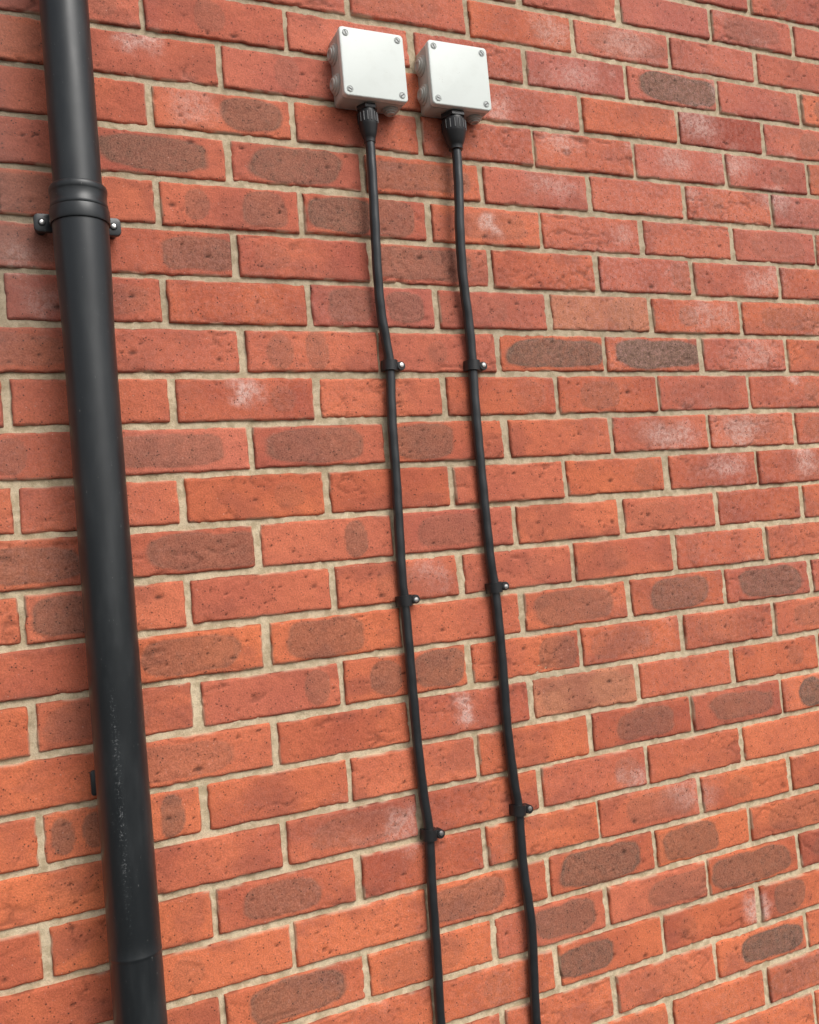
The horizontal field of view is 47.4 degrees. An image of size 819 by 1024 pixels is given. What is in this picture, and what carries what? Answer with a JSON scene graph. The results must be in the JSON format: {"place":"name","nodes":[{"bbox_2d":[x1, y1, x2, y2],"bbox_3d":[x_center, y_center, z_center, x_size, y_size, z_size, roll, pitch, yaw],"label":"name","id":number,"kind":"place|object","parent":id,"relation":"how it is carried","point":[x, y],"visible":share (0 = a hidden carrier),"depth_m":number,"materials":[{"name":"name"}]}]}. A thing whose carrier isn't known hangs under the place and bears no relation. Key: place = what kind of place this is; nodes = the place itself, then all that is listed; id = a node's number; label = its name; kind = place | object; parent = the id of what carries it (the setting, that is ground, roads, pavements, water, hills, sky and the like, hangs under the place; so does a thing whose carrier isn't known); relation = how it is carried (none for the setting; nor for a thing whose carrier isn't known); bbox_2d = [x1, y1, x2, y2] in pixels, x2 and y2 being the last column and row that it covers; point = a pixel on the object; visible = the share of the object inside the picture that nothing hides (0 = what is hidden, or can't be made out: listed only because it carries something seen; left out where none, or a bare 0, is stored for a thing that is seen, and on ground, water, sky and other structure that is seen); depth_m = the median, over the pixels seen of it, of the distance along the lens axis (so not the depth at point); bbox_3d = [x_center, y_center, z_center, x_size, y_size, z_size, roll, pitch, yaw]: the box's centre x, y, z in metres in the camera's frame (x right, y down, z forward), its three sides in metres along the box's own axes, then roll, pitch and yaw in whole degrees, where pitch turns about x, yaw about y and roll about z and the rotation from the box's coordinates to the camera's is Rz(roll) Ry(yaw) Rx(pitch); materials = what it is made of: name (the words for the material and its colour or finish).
{"place":"outdoors","nodes":[
{"label":"outdoors","id":0,"kind":"place"},
{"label":"outer bricks","id":1,"kind":"object","parent":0,"visible":0},
{"bbox_2d":[33,0,167,1023],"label":"downpipe","id":2,"kind":"object","parent":1,"relation":"attached to","point":[80,224],"visible":1,"depth_m":1.25,"materials":[{"name":"black plastic"}]},
{"bbox_2d":[0,0,818,1023],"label":"facing bricks","id":3,"kind":"object","parent":1,"relation":"attached to","point":[50,782],"visible":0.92,"depth_m":1.54,"materials":[{"name":"brick"}]},
{"bbox_2d":[365,141,445,1023],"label":"electrical cable","id":4,"kind":"object","parent":3,"relation":"attached to","point":[430,833],"visible":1,"depth_m":1.49,"materials":[{"name":"plastic"}]},
{"bbox_2d":[452,148,540,1023],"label":"electrical cable","id":5,"kind":"object","parent":3,"relation":"attached to","point":[473,365],"visible":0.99,"depth_m":1.56,"materials":[{"name":"plastic"}]},
{"bbox_2d":[0,0,818,1023],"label":"mortar joints","id":6,"kind":"object","parent":1,"relation":"attached to","point":[50,978],"visible":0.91,"depth_m":1.55,"materials":[{"name":"beige concrete"}]},
{"bbox_2d":[327,26,407,143],"bbox_3d":[-0.064,-0.689,1.527,0.128,0.176,0.050,-4,-3,-24],"label":"junction box","id":7,"kind":"object","parent":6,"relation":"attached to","point":[368,83],"visible":1,"depth_m":1.51,"materials":[{"name":"grey plastic"}]},
{"bbox_2d":[414,40,490,152],"bbox_3d":[0.078,-0.702,1.592,0.128,0.173,0.050,-4,-3,-24],"label":"junction box","id":8,"kind":"object","parent":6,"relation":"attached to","point":[453,93],"visible":0.99,"depth_m":1.57,"materials":[{"name":"grey plastic"}]}
]}

